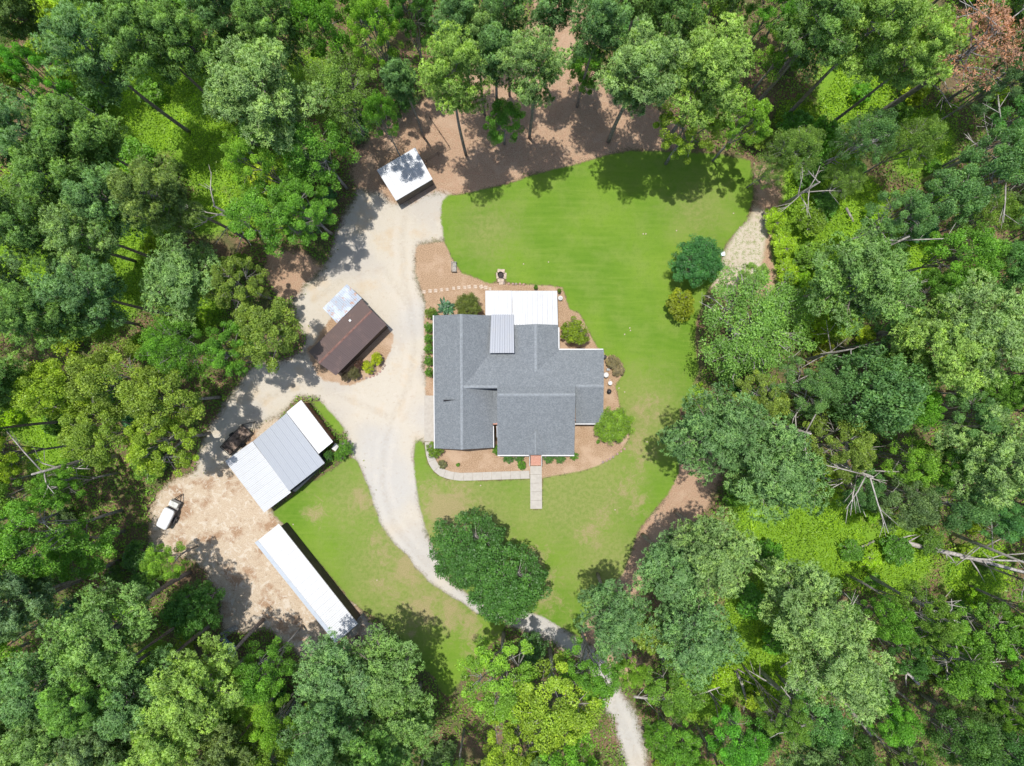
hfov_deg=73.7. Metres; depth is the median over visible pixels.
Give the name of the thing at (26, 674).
pine tree
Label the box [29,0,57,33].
forest shrub
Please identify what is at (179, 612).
broadleaf tree
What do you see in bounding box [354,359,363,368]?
garden shrub
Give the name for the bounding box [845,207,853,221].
fallen log
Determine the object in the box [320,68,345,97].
forest shrub
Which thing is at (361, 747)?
pine tree
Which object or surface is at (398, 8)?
broadleaf tree
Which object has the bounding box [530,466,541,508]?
front walk
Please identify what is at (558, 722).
broadleaf tree
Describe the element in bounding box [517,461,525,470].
garden shrub
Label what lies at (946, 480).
broadleaf tree
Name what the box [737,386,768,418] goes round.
forest shrub
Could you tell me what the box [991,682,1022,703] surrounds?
broadleaf tree
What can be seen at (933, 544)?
forest shrub
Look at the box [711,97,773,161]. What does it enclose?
broadleaf tree
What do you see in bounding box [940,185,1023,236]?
sparse tree
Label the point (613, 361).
garden shrub
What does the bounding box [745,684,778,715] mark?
forest shrub
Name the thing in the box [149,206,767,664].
dirt yard
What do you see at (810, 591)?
pine tree
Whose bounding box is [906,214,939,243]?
forest shrub
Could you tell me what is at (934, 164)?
forest shrub
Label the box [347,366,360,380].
garden shrub
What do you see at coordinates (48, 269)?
forest shrub
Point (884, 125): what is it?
sparse tree
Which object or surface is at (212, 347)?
broadleaf tree
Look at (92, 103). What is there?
forest shrub
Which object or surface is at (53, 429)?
forest shrub
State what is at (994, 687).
forest shrub
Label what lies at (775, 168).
sparse tree
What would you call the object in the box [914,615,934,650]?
forest shrub
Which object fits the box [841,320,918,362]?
broadleaf tree
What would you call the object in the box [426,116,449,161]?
wire fence
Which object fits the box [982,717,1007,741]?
forest shrub
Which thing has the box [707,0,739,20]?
forest shrub
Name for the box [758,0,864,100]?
pine tree
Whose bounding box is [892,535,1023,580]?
fallen log
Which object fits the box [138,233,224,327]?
pine tree
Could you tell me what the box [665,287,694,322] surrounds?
shrub
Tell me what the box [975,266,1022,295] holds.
broadleaf tree
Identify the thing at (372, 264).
gravel driveway
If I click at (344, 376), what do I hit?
garden shrub
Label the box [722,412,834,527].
pine tree
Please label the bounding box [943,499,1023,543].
broadleaf tree
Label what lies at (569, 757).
broadleaf tree
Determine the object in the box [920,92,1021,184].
dead tree
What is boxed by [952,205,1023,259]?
broadleaf tree
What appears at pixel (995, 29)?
pine tree
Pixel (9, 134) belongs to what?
pine tree
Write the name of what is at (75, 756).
pine tree
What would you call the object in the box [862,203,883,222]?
forest shrub
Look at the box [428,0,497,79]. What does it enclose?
pine tree
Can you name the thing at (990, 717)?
broadleaf tree
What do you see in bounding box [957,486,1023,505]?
pine tree
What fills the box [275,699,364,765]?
pine tree
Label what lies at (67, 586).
pine tree
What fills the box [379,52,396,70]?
forest shrub
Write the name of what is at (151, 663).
forest shrub
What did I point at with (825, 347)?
forest shrub
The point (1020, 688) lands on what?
forest shrub
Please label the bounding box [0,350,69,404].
pine tree
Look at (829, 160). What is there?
fallen log
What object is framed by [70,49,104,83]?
forest shrub
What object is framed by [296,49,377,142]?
sparse tree
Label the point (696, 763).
broadleaf tree
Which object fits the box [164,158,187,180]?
forest shrub
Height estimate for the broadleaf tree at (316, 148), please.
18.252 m
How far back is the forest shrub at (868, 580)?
83.62 m
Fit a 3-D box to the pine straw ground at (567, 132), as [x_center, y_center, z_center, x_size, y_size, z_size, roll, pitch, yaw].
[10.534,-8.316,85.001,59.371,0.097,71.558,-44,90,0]
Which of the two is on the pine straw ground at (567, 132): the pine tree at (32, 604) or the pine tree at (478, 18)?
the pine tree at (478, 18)
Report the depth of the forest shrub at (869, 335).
82.98 m
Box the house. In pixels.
[433,291,603,465]
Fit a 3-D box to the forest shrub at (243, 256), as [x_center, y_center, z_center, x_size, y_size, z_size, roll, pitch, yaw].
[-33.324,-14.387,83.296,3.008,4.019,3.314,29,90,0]
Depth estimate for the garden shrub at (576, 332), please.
81.70 m
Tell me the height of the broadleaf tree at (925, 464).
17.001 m
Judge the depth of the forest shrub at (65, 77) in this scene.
82.69 m
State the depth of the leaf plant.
84.59 m
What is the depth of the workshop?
82.08 m
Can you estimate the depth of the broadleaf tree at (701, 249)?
79.48 m
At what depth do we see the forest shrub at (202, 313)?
83.69 m
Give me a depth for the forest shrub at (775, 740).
82.10 m
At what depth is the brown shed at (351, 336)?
81.62 m
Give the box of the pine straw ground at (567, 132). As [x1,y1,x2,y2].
[265,0,781,682]
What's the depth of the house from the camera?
81.07 m
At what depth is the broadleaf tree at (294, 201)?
71.22 m
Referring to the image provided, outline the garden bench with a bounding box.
[451,261,456,271]
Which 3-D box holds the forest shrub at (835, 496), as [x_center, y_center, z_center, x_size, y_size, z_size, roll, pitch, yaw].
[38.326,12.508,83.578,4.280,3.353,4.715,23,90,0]
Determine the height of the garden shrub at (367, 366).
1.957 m
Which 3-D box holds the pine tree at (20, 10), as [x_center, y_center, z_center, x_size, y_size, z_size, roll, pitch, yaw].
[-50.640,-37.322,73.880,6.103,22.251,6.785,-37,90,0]
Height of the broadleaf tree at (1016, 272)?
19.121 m
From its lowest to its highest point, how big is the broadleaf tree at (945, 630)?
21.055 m
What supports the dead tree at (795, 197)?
on the green ground at (824, 86)
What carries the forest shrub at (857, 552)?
on the green ground at (824, 86)
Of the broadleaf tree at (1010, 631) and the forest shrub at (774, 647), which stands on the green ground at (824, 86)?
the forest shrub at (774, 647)
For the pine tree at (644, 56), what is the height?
25.424 m
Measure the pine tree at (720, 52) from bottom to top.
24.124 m
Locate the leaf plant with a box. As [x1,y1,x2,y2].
[437,296,454,314]
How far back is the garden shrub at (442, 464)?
84.38 m
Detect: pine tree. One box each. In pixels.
[0,0,105,84]
[0,83,145,194]
[0,142,13,168]
[0,185,136,275]
[0,247,38,290]
[0,279,141,350]
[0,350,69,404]
[0,405,60,443]
[0,559,120,642]
[0,609,147,729]
[0,649,153,765]
[0,687,32,755]
[0,745,19,765]
[1,579,83,642]
[7,139,152,220]
[25,253,172,335]
[29,0,190,134]
[30,92,142,175]
[34,570,191,684]
[34,627,174,738]
[36,197,165,269]
[48,666,180,765]
[58,0,185,70]
[60,159,194,239]
[84,624,210,741]
[85,742,130,765]
[96,727,171,765]
[97,0,204,62]
[97,0,229,117]
[106,154,245,242]
[117,657,243,765]
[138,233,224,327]
[139,0,232,82]
[144,618,264,745]
[175,683,284,765]
[181,0,251,55]
[202,30,333,155]
[230,0,326,100]
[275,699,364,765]
[290,627,372,729]
[317,709,358,765]
[336,726,410,765]
[337,622,425,725]
[361,680,441,765]
[378,57,424,138]
[410,19,495,155]
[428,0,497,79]
[459,3,501,115]
[469,20,517,125]
[480,0,534,96]
[495,24,574,138]
[503,730,546,765]
[529,0,578,86]
[567,0,634,107]
[573,572,651,663]
[591,14,692,143]
[616,0,657,30]
[631,0,708,104]
[632,527,715,605]
[643,578,748,690]
[658,381,779,485]
[668,11,755,137]
[668,506,761,602]
[696,0,745,36]
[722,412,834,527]
[747,551,861,658]
[750,692,846,765]
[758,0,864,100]
[767,594,899,727]
[773,1,866,80]
[784,0,943,119]
[793,218,927,335]
[834,4,971,120]
[845,300,1002,398]
[875,267,1023,387]
[876,0,1023,112]
[881,402,1023,509]
[924,0,1023,77]
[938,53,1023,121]
[939,12,1023,104]
[945,386,1023,396]
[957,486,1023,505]
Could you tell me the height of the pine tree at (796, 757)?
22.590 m
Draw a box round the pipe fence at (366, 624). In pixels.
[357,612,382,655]
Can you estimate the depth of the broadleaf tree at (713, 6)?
73.17 m
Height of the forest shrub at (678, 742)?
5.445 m
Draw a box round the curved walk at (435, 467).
[425,442,529,480]
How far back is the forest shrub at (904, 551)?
82.30 m
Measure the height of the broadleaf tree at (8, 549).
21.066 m
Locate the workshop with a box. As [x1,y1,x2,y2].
[225,400,338,511]
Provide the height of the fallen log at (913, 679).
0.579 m
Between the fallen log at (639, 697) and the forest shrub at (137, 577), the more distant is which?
the forest shrub at (137, 577)
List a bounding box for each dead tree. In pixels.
[5,428,119,497]
[185,167,264,249]
[737,343,828,422]
[748,662,821,752]
[773,397,824,458]
[776,153,838,217]
[801,320,866,369]
[801,590,857,612]
[812,428,898,536]
[827,267,926,325]
[829,204,955,268]
[862,571,970,665]
[912,620,1004,695]
[918,691,998,734]
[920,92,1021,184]
[931,168,1019,227]
[949,522,1023,594]
[955,58,1014,104]
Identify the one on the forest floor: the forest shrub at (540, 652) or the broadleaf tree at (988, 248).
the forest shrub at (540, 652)
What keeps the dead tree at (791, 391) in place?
on the forest floor
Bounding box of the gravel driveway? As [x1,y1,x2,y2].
[194,190,646,765]
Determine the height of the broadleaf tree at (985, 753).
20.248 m
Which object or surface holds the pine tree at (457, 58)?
on the pine straw ground at (567, 132)
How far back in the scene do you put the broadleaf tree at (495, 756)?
69.83 m
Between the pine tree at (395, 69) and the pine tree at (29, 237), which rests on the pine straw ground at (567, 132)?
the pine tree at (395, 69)
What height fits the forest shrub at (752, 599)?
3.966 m
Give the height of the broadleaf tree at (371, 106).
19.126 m
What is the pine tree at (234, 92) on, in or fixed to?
on the forest floor
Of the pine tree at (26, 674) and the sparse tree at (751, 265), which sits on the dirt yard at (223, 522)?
the sparse tree at (751, 265)
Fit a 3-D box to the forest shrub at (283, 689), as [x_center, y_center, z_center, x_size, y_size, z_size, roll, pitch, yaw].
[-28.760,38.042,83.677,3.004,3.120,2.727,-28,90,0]
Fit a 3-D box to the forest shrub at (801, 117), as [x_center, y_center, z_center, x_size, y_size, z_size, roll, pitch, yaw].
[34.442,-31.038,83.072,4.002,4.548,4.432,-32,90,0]
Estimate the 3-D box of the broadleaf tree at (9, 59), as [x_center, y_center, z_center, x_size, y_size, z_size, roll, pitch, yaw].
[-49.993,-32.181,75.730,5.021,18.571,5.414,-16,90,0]
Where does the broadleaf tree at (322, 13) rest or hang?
on the forest floor
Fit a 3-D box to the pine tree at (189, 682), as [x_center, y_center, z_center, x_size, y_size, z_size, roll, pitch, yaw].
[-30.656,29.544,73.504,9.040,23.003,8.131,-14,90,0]
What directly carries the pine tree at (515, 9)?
on the pine straw ground at (567, 132)
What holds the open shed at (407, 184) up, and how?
on the pine straw ground at (567, 132)
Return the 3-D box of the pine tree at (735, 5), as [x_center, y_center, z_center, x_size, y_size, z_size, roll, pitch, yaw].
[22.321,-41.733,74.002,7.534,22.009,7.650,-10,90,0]
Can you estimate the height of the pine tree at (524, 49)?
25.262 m
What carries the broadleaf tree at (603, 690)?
on the lawn at (602, 236)
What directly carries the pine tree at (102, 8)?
on the green ground at (824, 86)
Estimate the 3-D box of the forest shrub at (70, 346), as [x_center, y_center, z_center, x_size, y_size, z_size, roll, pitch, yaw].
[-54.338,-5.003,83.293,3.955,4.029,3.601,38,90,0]
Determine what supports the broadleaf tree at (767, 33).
on the forest floor
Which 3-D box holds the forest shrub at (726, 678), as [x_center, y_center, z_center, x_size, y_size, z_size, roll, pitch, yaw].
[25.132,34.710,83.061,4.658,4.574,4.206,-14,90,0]
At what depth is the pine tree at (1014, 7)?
66.83 m
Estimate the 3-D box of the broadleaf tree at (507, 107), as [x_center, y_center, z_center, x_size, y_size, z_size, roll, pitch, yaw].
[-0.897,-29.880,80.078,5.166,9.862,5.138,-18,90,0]
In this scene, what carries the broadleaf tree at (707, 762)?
on the green ground at (824, 86)
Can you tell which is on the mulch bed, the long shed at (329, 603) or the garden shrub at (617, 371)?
the garden shrub at (617, 371)
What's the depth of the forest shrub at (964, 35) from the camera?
83.50 m
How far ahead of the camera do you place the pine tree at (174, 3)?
67.85 m
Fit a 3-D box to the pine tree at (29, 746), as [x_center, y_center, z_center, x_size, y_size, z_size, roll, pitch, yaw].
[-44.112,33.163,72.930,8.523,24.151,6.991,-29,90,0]
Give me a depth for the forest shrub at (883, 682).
82.77 m
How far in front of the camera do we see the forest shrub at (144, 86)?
82.76 m
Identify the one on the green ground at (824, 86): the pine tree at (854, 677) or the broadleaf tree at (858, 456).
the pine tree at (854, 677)
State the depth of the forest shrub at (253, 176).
81.73 m
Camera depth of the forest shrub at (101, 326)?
83.14 m
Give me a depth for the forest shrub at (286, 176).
82.70 m
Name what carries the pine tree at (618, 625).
on the lawn at (602, 236)
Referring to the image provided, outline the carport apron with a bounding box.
[424,396,433,440]
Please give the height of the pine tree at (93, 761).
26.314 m
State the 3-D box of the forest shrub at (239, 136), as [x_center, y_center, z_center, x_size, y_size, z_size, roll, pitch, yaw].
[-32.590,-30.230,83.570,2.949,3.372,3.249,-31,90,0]
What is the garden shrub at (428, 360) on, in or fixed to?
on the mulch bed
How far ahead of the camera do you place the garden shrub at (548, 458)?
83.99 m
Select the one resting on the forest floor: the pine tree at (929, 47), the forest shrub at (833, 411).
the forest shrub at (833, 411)
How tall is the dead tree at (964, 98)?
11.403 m
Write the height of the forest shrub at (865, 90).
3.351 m
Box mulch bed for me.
[306,242,627,475]
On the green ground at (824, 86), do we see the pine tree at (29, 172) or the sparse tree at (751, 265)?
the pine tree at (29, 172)
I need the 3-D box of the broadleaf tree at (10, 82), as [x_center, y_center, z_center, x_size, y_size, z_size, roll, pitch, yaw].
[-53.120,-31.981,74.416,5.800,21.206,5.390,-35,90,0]
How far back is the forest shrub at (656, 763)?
82.86 m
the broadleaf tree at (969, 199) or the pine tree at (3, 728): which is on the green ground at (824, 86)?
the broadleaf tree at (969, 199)
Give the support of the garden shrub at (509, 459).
on the mulch bed
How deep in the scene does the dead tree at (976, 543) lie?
77.37 m
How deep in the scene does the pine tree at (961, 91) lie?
76.47 m
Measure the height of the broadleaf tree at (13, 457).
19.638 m
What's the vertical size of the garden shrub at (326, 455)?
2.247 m
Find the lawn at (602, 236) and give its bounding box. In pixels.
[274,152,752,697]
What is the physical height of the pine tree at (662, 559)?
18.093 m
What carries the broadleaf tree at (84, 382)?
on the forest floor
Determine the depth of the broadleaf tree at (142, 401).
68.93 m
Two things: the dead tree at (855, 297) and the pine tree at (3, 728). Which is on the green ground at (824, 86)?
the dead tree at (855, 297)
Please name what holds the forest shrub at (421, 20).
on the forest floor
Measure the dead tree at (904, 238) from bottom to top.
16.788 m
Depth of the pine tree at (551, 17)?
65.86 m
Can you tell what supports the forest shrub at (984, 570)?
on the green ground at (824, 86)
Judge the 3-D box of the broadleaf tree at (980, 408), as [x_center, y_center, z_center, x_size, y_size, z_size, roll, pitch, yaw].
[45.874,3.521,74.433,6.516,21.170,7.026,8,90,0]
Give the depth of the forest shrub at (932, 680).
82.04 m
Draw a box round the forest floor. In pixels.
[0,0,1023,765]
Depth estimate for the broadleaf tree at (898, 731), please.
67.54 m
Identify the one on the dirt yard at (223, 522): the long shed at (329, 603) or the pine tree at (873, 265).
the long shed at (329, 603)
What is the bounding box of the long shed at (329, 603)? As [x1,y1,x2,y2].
[255,522,359,644]
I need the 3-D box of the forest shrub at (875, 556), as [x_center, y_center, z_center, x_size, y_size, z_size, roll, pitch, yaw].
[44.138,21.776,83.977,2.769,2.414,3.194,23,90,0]
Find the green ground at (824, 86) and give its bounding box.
[0,0,1006,765]
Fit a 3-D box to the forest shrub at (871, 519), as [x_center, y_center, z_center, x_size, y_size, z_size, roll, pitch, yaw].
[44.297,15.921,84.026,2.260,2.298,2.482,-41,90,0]
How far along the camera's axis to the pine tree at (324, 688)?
69.92 m
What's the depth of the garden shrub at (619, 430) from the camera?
81.41 m
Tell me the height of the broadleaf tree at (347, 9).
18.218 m
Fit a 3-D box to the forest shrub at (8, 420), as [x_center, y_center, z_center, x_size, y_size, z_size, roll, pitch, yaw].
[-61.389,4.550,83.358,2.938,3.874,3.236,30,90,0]
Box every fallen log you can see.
[633,685,724,712]
[734,668,755,711]
[801,156,838,171]
[828,690,872,736]
[842,540,873,557]
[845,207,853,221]
[850,132,892,151]
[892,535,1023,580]
[905,673,925,686]
[959,546,1023,577]
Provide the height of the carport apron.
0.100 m
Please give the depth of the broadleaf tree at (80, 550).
74.87 m
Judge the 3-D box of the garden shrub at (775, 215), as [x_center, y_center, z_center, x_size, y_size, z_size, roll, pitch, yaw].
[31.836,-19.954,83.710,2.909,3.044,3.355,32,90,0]
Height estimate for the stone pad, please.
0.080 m
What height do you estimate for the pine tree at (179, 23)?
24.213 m
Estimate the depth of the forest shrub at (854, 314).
81.69 m
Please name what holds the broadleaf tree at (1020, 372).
on the forest floor
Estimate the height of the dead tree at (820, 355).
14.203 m
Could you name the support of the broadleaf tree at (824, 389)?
on the forest floor
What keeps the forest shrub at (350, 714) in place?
on the forest floor
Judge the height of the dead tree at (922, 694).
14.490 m
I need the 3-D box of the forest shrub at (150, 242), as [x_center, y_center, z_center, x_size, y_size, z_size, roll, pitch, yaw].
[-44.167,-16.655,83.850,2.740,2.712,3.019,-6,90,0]
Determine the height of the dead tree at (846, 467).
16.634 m
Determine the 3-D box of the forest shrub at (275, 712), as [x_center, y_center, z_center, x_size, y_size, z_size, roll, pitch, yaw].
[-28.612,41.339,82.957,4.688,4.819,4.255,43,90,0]
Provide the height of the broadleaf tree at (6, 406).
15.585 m
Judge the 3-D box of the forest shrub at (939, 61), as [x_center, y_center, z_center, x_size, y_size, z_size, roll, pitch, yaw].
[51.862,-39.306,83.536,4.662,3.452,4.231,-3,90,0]
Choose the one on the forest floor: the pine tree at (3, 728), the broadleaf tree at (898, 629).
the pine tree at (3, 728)
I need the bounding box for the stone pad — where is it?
[496,269,506,284]
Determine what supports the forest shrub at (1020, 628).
on the forest floor
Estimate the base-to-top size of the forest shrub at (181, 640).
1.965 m
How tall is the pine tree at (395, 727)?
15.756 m
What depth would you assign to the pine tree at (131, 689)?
64.41 m
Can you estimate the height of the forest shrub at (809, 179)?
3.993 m
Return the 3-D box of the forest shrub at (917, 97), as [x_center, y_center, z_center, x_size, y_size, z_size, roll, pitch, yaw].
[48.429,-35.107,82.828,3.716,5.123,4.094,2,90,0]
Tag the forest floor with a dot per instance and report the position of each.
(228, 244)
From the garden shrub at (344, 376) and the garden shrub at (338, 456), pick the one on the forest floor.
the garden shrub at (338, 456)
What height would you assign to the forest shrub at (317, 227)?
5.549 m
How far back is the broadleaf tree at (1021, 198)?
72.32 m
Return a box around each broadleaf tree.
[0,41,109,123]
[0,51,42,102]
[0,371,33,410]
[0,436,67,483]
[0,462,80,520]
[0,496,123,580]
[0,513,57,538]
[0,620,47,673]
[0,640,32,658]
[1,474,39,482]
[10,352,120,419]
[29,459,119,510]
[40,511,126,582]
[56,401,158,471]
[62,337,180,426]
[119,363,221,436]
[121,407,210,476]
[139,540,197,582]
[159,579,225,640]
[199,319,271,376]
[202,256,272,316]
[203,658,270,733]
[219,124,289,196]
[222,170,307,257]
[227,297,300,373]
[228,698,295,765]
[232,624,303,706]
[248,671,312,752]
[268,177,338,245]
[279,117,360,191]
[286,0,355,87]
[339,0,398,49]
[346,0,404,97]
[361,88,400,155]
[386,0,436,68]
[426,506,513,589]
[442,727,464,765]
[455,631,539,724]
[466,542,552,626]
[481,691,548,765]
[483,97,525,145]
[511,646,610,754]
[539,693,601,765]
[560,625,625,707]
[566,48,603,94]
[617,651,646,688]
[641,703,702,765]
[644,643,709,717]
[653,88,726,164]
[667,235,725,287]
[679,759,703,765]
[682,0,721,19]
[694,721,730,765]
[704,685,771,765]
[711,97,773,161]
[724,369,794,427]
[737,0,798,61]
[740,662,812,745]
[750,11,816,93]
[758,355,843,419]
[766,1,808,37]
[775,671,856,760]
[790,691,882,765]
[802,408,876,483]
[814,342,936,438]
[820,468,886,512]
[824,659,924,747]
[837,188,944,249]
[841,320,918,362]
[842,591,920,644]
[845,573,964,651]
[850,469,941,532]
[856,388,947,431]
[856,620,932,681]
[866,727,936,765]
[873,436,945,488]
[879,441,980,489]
[879,611,1003,700]
[880,478,999,534]
[881,678,1011,765]
[902,219,1012,291]
[903,124,1023,205]
[903,163,992,229]
[907,267,973,319]
[916,385,1014,449]
[923,241,1023,295]
[925,596,1023,662]
[925,693,1023,765]
[931,657,1023,732]
[931,671,1010,726]
[939,372,1023,411]
[941,94,1023,167]
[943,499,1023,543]
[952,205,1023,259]
[959,179,1023,208]
[960,621,1023,687]
[966,406,1023,421]
[967,581,1023,626]
[972,560,1023,580]
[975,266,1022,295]
[976,39,1023,100]
[981,355,1023,388]
[983,487,1023,516]
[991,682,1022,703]
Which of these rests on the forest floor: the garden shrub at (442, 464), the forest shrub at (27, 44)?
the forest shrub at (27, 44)
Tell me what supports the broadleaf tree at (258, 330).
on the forest floor
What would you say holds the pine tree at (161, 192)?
on the forest floor
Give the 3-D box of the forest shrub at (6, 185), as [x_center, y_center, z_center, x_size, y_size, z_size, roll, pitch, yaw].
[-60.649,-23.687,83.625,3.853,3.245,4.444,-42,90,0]
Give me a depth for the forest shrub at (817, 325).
81.86 m
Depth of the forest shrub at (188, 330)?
83.23 m
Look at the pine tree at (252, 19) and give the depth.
64.23 m
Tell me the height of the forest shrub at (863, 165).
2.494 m
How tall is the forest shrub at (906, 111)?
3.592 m
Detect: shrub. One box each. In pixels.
[0,169,33,199]
[0,409,21,430]
[24,38,46,55]
[24,566,58,592]
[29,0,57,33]
[40,412,71,436]
[44,65,67,84]
[44,89,79,110]
[45,253,78,276]
[47,476,65,498]
[50,328,82,357]
[54,507,75,525]
[59,597,79,616]
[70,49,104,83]
[79,87,104,113]
[79,302,109,328]
[100,375,121,402]
[103,561,124,584]
[119,135,156,173]
[120,539,155,574]
[121,401,145,426]
[125,333,145,363]
[128,569,162,593]
[131,444,166,484]
[134,74,164,106]
[139,235,161,257]
[142,658,158,673]
[144,348,174,377]
[159,0,185,10]
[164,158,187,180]
[173,316,196,336]
[175,633,197,653]
[185,590,206,612]
[193,11,208,24]
[195,306,213,323]
[224,252,250,276]
[233,124,255,145]
[248,163,275,194]
[255,745,284,765]
[259,706,291,738]
[266,684,288,704]
[279,162,311,194]
[297,201,331,236]
[298,149,328,177]
[315,184,337,209]
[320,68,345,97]
[322,449,333,460]
[333,450,345,461]
[337,439,353,454]
[337,711,358,735]
[341,372,349,381]
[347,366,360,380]
[348,125,368,143]
[350,110,364,125]
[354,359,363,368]
[359,706,375,721]
[361,360,373,373]
[371,352,382,365]
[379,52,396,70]
[383,87,415,118]
[413,6,427,26]
[423,322,432,332]
[423,343,432,353]
[423,355,432,366]
[423,709,435,724]
[424,306,435,317]
[424,334,432,343]
[424,367,432,376]
[424,739,456,765]
[425,441,443,458]
[438,460,446,468]
[453,292,481,314]
[492,444,496,454]
[502,456,512,463]
[513,456,524,462]
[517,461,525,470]
[518,631,548,665]
[542,456,553,463]
[554,456,565,463]
[560,316,590,344]
[570,452,578,460]
[593,406,635,444]
[605,355,620,368]
[612,364,624,376]
[613,16,646,32]
[633,618,665,655]
[643,719,680,756]
[654,756,685,765]
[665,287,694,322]
[685,391,698,408]
[706,654,737,688]
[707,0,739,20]
[718,359,744,385]
[722,478,747,508]
[726,78,743,101]
[726,707,742,724]
[730,381,741,393]
[736,581,767,620]
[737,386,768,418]
[739,347,767,373]
[742,119,771,150]
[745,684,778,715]
[751,727,782,755]
[755,538,783,564]
[762,207,786,234]
[762,628,789,655]
[770,230,796,260]
[774,257,800,284]
[776,109,813,142]
[779,44,805,70]
[792,2,807,17]
[792,241,823,271]
[794,269,810,286]
[795,206,826,237]
[796,154,830,188]
[800,674,825,698]
[803,318,830,344]
[807,115,840,159]
[808,468,844,503]
[811,189,837,220]
[813,341,834,360]
[822,710,845,728]
[826,577,842,599]
[827,401,857,428]
[838,539,865,561]
[844,159,866,179]
[845,299,865,322]
[848,428,881,460]
[849,344,863,359]
[850,83,872,103]
[855,324,875,344]
[859,546,882,572]
[861,508,880,523]
[861,571,880,586]
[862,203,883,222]
[864,52,883,69]
[877,678,891,696]
[879,534,914,566]
[888,100,913,120]
[898,81,931,107]
[899,738,921,763]
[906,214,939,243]
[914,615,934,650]
[919,51,954,76]
[919,529,943,555]
[924,157,941,172]
[927,656,951,684]
[928,189,948,203]
[949,601,972,621]
[955,28,974,45]
[956,544,976,561]
[963,211,981,222]
[964,519,982,535]
[965,584,987,608]
[976,558,996,574]
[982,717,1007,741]
[984,78,1009,104]
[987,672,1002,689]
[989,380,1023,411]
[1000,683,1023,706]
[1005,624,1023,652]
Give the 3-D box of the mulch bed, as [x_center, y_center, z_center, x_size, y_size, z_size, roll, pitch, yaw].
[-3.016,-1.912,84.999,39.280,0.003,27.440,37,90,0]
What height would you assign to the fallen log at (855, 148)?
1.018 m
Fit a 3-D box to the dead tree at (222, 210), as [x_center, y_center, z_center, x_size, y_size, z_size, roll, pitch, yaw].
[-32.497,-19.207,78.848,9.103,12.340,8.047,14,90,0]
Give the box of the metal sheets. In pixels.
[220,637,235,661]
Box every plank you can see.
[220,625,235,635]
[220,628,234,641]
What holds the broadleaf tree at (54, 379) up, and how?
on the forest floor
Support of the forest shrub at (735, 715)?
on the forest floor
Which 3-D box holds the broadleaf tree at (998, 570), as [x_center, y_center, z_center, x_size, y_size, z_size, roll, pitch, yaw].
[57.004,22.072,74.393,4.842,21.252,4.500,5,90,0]
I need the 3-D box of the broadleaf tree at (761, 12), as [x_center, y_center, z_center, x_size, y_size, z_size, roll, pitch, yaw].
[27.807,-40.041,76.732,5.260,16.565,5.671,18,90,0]
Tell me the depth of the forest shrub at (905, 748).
82.74 m
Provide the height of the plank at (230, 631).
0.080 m
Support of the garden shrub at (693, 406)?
on the green ground at (824, 86)
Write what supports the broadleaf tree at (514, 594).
on the lawn at (602, 236)
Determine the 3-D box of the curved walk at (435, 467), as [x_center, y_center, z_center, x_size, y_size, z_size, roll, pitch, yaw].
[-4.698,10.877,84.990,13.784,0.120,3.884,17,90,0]
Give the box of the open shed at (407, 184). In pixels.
[377,148,432,204]
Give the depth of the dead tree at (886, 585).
77.80 m
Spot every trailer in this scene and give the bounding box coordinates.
[156,494,181,529]
[220,421,255,455]
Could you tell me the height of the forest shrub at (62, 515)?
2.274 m
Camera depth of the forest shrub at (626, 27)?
82.20 m
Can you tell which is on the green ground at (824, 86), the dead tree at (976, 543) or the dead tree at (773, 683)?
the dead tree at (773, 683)
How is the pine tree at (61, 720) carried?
on the forest floor
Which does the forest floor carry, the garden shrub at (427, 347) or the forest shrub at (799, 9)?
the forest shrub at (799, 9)
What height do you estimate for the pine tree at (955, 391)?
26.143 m
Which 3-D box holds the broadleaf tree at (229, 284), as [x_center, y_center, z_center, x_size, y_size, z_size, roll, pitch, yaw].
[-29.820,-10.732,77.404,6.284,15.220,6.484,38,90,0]
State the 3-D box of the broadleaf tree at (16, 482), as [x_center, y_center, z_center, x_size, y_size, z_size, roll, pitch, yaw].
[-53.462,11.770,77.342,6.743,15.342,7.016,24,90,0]
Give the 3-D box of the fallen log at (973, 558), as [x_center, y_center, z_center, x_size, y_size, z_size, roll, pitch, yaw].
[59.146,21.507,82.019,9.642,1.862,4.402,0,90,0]
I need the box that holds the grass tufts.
[145,2,787,760]
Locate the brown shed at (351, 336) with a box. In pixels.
[309,285,387,374]
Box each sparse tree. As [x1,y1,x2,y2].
[134,316,227,381]
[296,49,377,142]
[698,263,819,393]
[734,262,769,292]
[746,150,791,189]
[758,124,825,180]
[816,158,866,198]
[824,106,900,167]
[863,113,949,174]
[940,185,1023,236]
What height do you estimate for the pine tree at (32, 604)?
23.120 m
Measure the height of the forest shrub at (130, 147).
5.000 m
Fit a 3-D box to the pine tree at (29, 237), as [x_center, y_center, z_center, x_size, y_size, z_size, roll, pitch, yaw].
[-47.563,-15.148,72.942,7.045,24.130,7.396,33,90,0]
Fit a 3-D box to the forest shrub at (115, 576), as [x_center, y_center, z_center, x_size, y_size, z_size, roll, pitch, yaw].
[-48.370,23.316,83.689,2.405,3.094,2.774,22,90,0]
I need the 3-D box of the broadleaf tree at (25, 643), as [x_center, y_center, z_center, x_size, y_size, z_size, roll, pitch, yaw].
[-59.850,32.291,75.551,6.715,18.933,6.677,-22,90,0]
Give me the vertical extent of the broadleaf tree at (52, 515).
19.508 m

